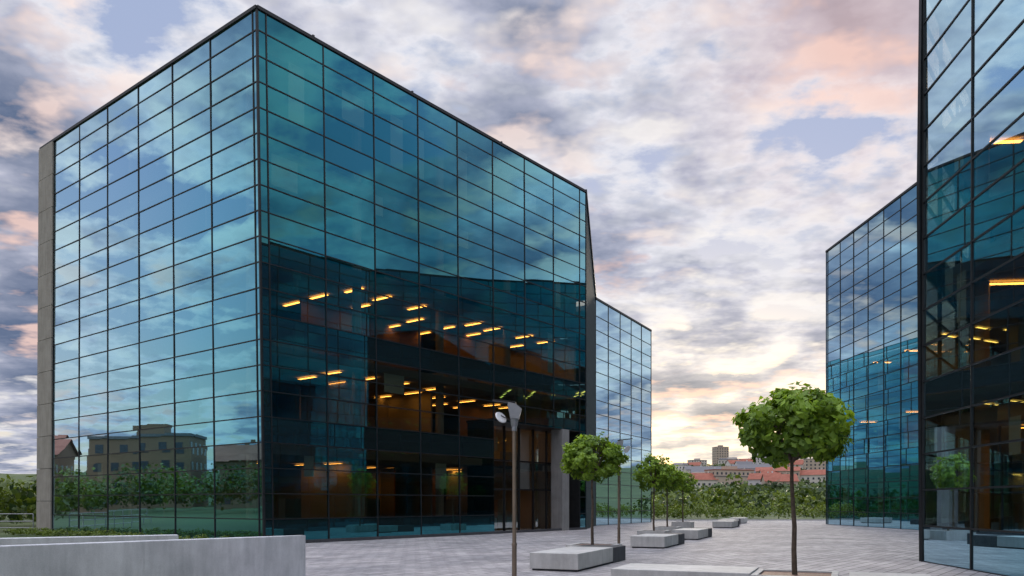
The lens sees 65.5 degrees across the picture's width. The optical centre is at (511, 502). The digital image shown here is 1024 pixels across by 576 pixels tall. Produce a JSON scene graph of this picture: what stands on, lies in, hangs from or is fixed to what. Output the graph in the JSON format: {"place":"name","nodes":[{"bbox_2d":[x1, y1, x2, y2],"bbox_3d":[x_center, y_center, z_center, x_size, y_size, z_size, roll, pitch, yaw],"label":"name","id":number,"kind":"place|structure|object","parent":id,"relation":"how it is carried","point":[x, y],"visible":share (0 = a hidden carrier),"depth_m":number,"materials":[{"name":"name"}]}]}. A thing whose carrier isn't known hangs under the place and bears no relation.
{"place":"outdoors","nodes":[
{"label":"outdoors","id":0,"kind":"place"},
{"bbox_2d":[0,534,178,544],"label":"concrete parapet","id":1,"kind":"structure","parent":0,"point":[37,540],"depth_m":18.68,"materials":[{"name":"grey concrete"}]},
{"bbox_2d":[0,473,825,537],"bbox_3d":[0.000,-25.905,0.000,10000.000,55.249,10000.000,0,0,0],"label":"ground","id":2,"kind":"structure","parent":0,"point":[22,477],"depth_m":87.46,"materials":[{"name":"green plant"}]},
{"bbox_2d":[0,514,33,527],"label":"steel railing","id":3,"kind":"object","parent":2,"relation":"on","point":[19,521],"visible":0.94,"depth_m":43.13,"materials":[{"name":"grey metal"}]},
{"bbox_2d":[0,474,36,523],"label":"tree belt","id":4,"kind":"object","parent":2,"relation":"on","point":[18,500],"visible":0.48,"depth_m":48.35,"materials":[{"name":"green plant"}]},
{"bbox_2d":[36,141,53,530],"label":"stone fin wall","id":5,"kind":"structure","parent":2,"relation":"on","point":[45,347],"depth_m":44.26,"materials":[{"name":"grey stone"}]},
{"bbox_2d":[0,535,305,575],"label":"concrete wall","id":6,"kind":"structure","parent":2,"relation":"on","point":[263,556],"depth_m":14.88,"materials":[{"name":"grey concrete"}]},
{"bbox_2d":[674,462,690,470],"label":"apartment house","id":7,"kind":"structure","parent":2,"relation":"on","point":[680,466],"depth_m":757.90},
{"bbox_2d":[688,461,702,465],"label":"house","id":8,"kind":"structure","parent":2,"relation":"on","point":[698,463],"depth_m":840.39,"materials":[{"name":"red tile"}]},
{"bbox_2d":[687,458,706,465],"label":"tower block","id":9,"kind":"structure","parent":2,"relation":"on","point":[704,462],"depth_m":1035.63,"materials":[{"name":"grey concrete"}]},
{"bbox_2d":[682,465,720,472],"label":"apartment house","id":10,"kind":"structure","parent":2,"relation":"on","point":[687,469],"depth_m":684.55,"materials":[{"name":"grey"}]},
{"bbox_2d":[690,467,715,472],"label":"apartment house","id":11,"kind":"structure","parent":2,"relation":"on","point":[696,470],"depth_m":529.00,"materials":[{"name":"grey"}]},
{"bbox_2d":[689,471,718,487],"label":"house","id":12,"kind":"structure","parent":2,"relation":"on","point":[708,479],"depth_m":483.39,"materials":[{"name":"red tile"}]},
{"bbox_2d":[712,445,728,464],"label":"tower block","id":13,"kind":"structure","parent":2,"relation":"on","point":[719,451],"depth_m":993.63,"materials":[{"name":"beige concrete"}]},
{"bbox_2d":[704,466,754,475],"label":"apartment house","id":14,"kind":"structure","parent":2,"relation":"on","point":[724,470],"depth_m":490.20,"materials":[{"name":"white tile"}]},
{"bbox_2d":[718,457,740,463],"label":"apartment house","id":15,"kind":"structure","parent":2,"relation":"on","point":[721,461],"depth_m":872.41,"materials":[{"name":"grey"}]},
{"bbox_2d":[714,476,747,485],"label":"apartment house","id":16,"kind":"structure","parent":2,"relation":"on","point":[722,479],"depth_m":486.70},
{"bbox_2d":[725,459,743,465],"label":"house","id":17,"kind":"structure","parent":2,"relation":"on","point":[729,462],"depth_m":813.98,"materials":[{"name":"red tile"}]},
{"bbox_2d":[652,473,825,516],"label":"tree line","id":18,"kind":"object","parent":2,"relation":"on","point":[764,500],"visible":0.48,"depth_m":106.09,"materials":[{"name":"green plant"}]},
{"bbox_2d":[652,462,825,505],"bbox_3d":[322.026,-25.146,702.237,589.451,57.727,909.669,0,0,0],"label":"distant woodland","id":19,"kind":"object","parent":2,"relation":"on","point":[772,487],"visible":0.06,"depth_m":385.51,"materials":[{"name":"green plant"}]},
{"bbox_2d":[652,519,825,519],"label":"plaza kerb","id":20,"kind":"structure","parent":2,"relation":"on","point":[747,519],"depth_m":77.00,"materials":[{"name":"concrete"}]},
{"bbox_2d":[652,501,825,518],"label":"shrub hedge","id":21,"kind":"object","parent":2,"relation":"on","point":[659,513],"visible":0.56,"depth_m":82.45,"materials":[{"name":"green plant"}]},
{"bbox_2d":[734,460,752,464],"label":"house","id":22,"kind":"structure","parent":2,"relation":"on","point":[742,462],"depth_m":735.36,"materials":[{"name":"grey"}]},
{"bbox_2d":[731,463,769,469],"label":"apartment house","id":23,"kind":"structure","parent":2,"relation":"on","point":[747,466],"depth_m":580.51,"materials":[{"name":"grey"}]},
{"bbox_2d":[756,454,766,463],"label":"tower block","id":24,"kind":"structure","parent":2,"relation":"on","point":[759,461],"depth_m":1003.93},
{"bbox_2d":[747,471,780,484],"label":"house","id":25,"kind":"structure","parent":2,"relation":"on","point":[753,478],"depth_m":465.69,"materials":[{"name":"red tile"}]},
{"bbox_2d":[759,468,781,473],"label":"house","id":26,"kind":"structure","parent":2,"relation":"on","point":[766,471],"depth_m":552.34,"materials":[{"name":"red tile"}]},
{"bbox_2d":[755,465,800,480],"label":"apartment house","id":27,"kind":"structure","parent":2,"relation":"on","point":[783,470],"depth_m":552.28,"materials":[{"name":"red tile"}]},
{"bbox_2d":[760,472,798,486],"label":"house","id":28,"kind":"structure","parent":2,"relation":"on","point":[784,478],"depth_m":447.02,"materials":[{"name":"red tile"}]},
{"bbox_2d":[789,460,803,468],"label":"house","id":29,"kind":"structure","parent":2,"relation":"on","point":[799,463],"depth_m":726.83,"materials":[{"name":"red tile"}]},
{"bbox_2d":[800,468,825,484],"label":"house","id":30,"kind":"structure","parent":2,"relation":"on","point":[813,476],"depth_m":543.97,"materials":[{"name":"red tile"}]},
{"bbox_2d":[803,459,825,469],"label":"apartment house","id":31,"kind":"structure","parent":2,"relation":"on","point":[811,464],"depth_m":689.54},
{"bbox_2d":[0,0,918,473],"label":"sky","id":32,"kind":"structure","parent":0,"point":[719,149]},
{"bbox_2d":[306,520,1000,575],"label":"plaza paving","id":33,"kind":"structure","parent":0,"point":[843,550],"depth_m":27.80,"materials":[{"name":"stone"}]},
{"bbox_2d":[3,527,228,538],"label":"ground cover plants","id":34,"kind":"object","parent":33,"relation":"on","point":[47,531],"visible":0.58,"depth_m":38.49,"materials":[{"name":"green plant"}]},
{"bbox_2d":[61,527,586,542],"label":"plinth","id":35,"kind":"structure","parent":33,"relation":"on","point":[412,536],"depth_m":39.42,"materials":[{"name":"concrete"}]},
{"bbox_2d":[39,5,651,538],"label":"mullions and coping","id":36,"kind":"object","parent":33,"relation":"on","point":[257,159],"visible":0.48,"depth_m":37.10,"materials":[{"name":"metal"}]},
{"bbox_2d":[52,10,650,539],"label":"glass panels","id":37,"kind":"object","parent":33,"relation":"on","point":[450,494],"visible":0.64,"depth_m":37.54,"materials":[{"name":"blue glass"}]},
{"bbox_2d":[492,399,521,575],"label":"street lamp","id":38,"kind":"object","parent":33,"relation":"on","point":[514,409],"visible":1,"depth_m":15.26,"materials":[{"name":"grey metal"}]},
{"bbox_2d":[520,490,531,527],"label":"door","id":39,"kind":"structure","parent":33,"relation":"on","point":[525,508],"depth_m":53.51,"materials":[{"name":"brown wood"}]},
{"bbox_2d":[494,421,578,530],"bbox_3d":[0.909,-1.472,47.623,2.095,6.345,8.681,0,0,38],"label":"entrance portal","id":40,"kind":"object","parent":33,"relation":"on","point":[564,490],"visible":0.56,"depth_m":49.02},
{"bbox_2d":[494,425,550,530],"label":"entrance glazing","id":41,"kind":"structure","parent":40,"relation":"in","point":[539,472],"depth_m":48.34,"materials":[{"name":"glass"}]},
{"bbox_2d":[530,545,625,571],"bbox_3d":[1.910,1.475,21.827,1.280,0.450,4.512,0,0,23],"label":"concrete bench","id":42,"kind":"object","parent":33,"relation":"on","point":[575,558],"visible":1,"depth_m":20.03,"materials":[{"name":"concrete"}]},
{"bbox_2d":[586,202,595,528],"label":"raked end cladding","id":43,"kind":"structure","parent":33,"relation":"on","point":[590,364],"depth_m":54.52,"materials":[{"name":"metal"}]},
{"bbox_2d":[566,543,621,546],"bbox_3d":[2.550,1.490,24.600,1.400,0.420,1.400,0,0,23],"label":"tree planter","id":44,"kind":"object","parent":33,"relation":"on","point":[575,544],"visible":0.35,"depth_m":25.02,"materials":[{"name":"concrete"}]},
{"bbox_2d":[560,432,628,544],"bbox_3d":[2.460,-0.411,24.363,1.987,3.484,2.009,0,0,-29],"label":"globe tree","id":45,"kind":"object","parent":44,"relation":"on","point":[580,455],"visible":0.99,"depth_m":23.98,"materials":[{"name":"green plant"}]},
{"bbox_2d":[616,438,632,543],"bbox_3d":[3.500,-0.162,25.001,0.560,3.725,0.202,0,0,0],"label":"street lamp","id":46,"kind":"object","parent":33,"relation":"on","point":[626,449],"visible":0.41,"depth_m":24.96,"materials":[{"name":"grey metal"}]},
{"bbox_2d":[637,530,670,534],"bbox_3d":[6.600,1.490,37.000,1.300,0.420,1.300,0,0,23],"label":"tree planter","id":47,"kind":"object","parent":33,"relation":"on","point":[639,532],"visible":0.43,"depth_m":36.56,"materials":[{"name":"concrete"}]},
{"bbox_2d":[631,453,676,530],"bbox_3d":[6.570,-0.506,36.933,1.883,3.675,1.862,0,0,-30],"label":"globe tree","id":48,"kind":"object","parent":47,"relation":"on","point":[661,471],"visible":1,"depth_m":36.69,"materials":[{"name":"green plant"}]},
{"bbox_2d":[630,533,684,548],"bbox_3d":[5.822,1.475,31.547,1.300,0.450,3.912,0,0,23],"label":"concrete bench","id":49,"kind":"object","parent":33,"relation":"on","point":[659,540],"visible":1,"depth_m":29.92,"materials":[{"name":"concrete"}]},
{"bbox_2d":[655,526,681,532],"bbox_3d":[8.400,1.490,43.000,1.300,0.420,1.300,0,0,23],"label":"tree planter","id":50,"kind":"object","parent":33,"relation":"on","point":[671,528],"visible":0.41,"depth_m":42.47,"materials":[{"name":"concrete"}]},
{"bbox_2d":[652,463,684,526],"bbox_3d":[8.427,-0.440,43.048,1.822,3.545,1.818,0,0,0],"label":"globe tree","id":51,"kind":"object","parent":50,"relation":"on","point":[679,480],"visible":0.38,"depth_m":42.74,"materials":[{"name":"green plant"}]},
{"bbox_2d":[671,521,693,527],"bbox_3d":[11.600,1.490,54.000,1.300,0.420,1.300,0,0,23],"label":"tree planter","id":52,"kind":"object","parent":33,"relation":"on","point":[684,524],"visible":0.69,"depth_m":53.39,"materials":[{"name":"concrete"}]},
{"bbox_2d":[673,471,698,521],"bbox_3d":[11.630,-0.417,54.060,2.128,3.497,2.111,0,0,-37],"label":"globe tree","id":53,"kind":"object","parent":52,"relation":"on","point":[687,487],"visible":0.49,"depth_m":53.72,"materials":[{"name":"green plant"}]},
{"bbox_2d":[611,563,758,575],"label":"concrete bench","id":54,"kind":"object","parent":33,"relation":"on","point":[634,569],"visible":1,"depth_m":14.92,"materials":[{"name":"concrete"}]},
{"bbox_2d":[672,528,711,539],"bbox_3d":[8.735,1.475,38.413,1.200,0.450,4.012,0,0,23],"label":"concrete bench","id":55,"kind":"object","parent":33,"relation":"on","point":[695,533],"visible":0.69,"depth_m":36.72,"materials":[{"name":"concrete"}]},
{"bbox_2d":[712,520,739,527],"bbox_3d":[14.981,1.475,55.593,1.300,0.450,4.012,0,0,23],"label":"concrete bench","id":56,"kind":"object","parent":33,"relation":"on","point":[725,523],"visible":0.98,"depth_m":53.87,"materials":[{"name":"concrete"}]},
{"bbox_2d":[729,517,746,522],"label":"concrete bench","id":57,"kind":"object","parent":33,"relation":"on","point":[743,519],"visible":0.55,"depth_m":65.91,"materials":[{"name":"concrete"}]},
{"bbox_2d":[750,569,838,575],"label":"tree planter","id":58,"kind":"object","parent":33,"relation":"on","point":[769,572],"visible":1,"depth_m":14.75,"materials":[{"name":"concrete"}]},
{"bbox_2d":[731,381,856,574],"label":"globe tree","id":59,"kind":"object","parent":58,"relation":"on","point":[807,423],"visible":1,"depth_m":13.96,"materials":[{"name":"green plant"}]},
{"bbox_2d":[849,572,930,575],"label":"concrete bench","id":60,"kind":"object","parent":33,"relation":"on","point":[873,574],"visible":1,"depth_m":13.88,"materials":[{"name":"concrete"}]},
{"bbox_2d":[825,0,1023,575],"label":"mullions and coping","id":61,"kind":"object","parent":33,"relation":"on","point":[919,183],"visible":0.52,"depth_m":23.02,"materials":[{"name":"metal"}]},
{"bbox_2d":[828,0,1023,575],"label":"glass panels","id":62,"kind":"object","parent":33,"relation":"on","point":[1002,464],"visible":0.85,"depth_m":21.26,"materials":[{"name":"blue glass"}]}
]}

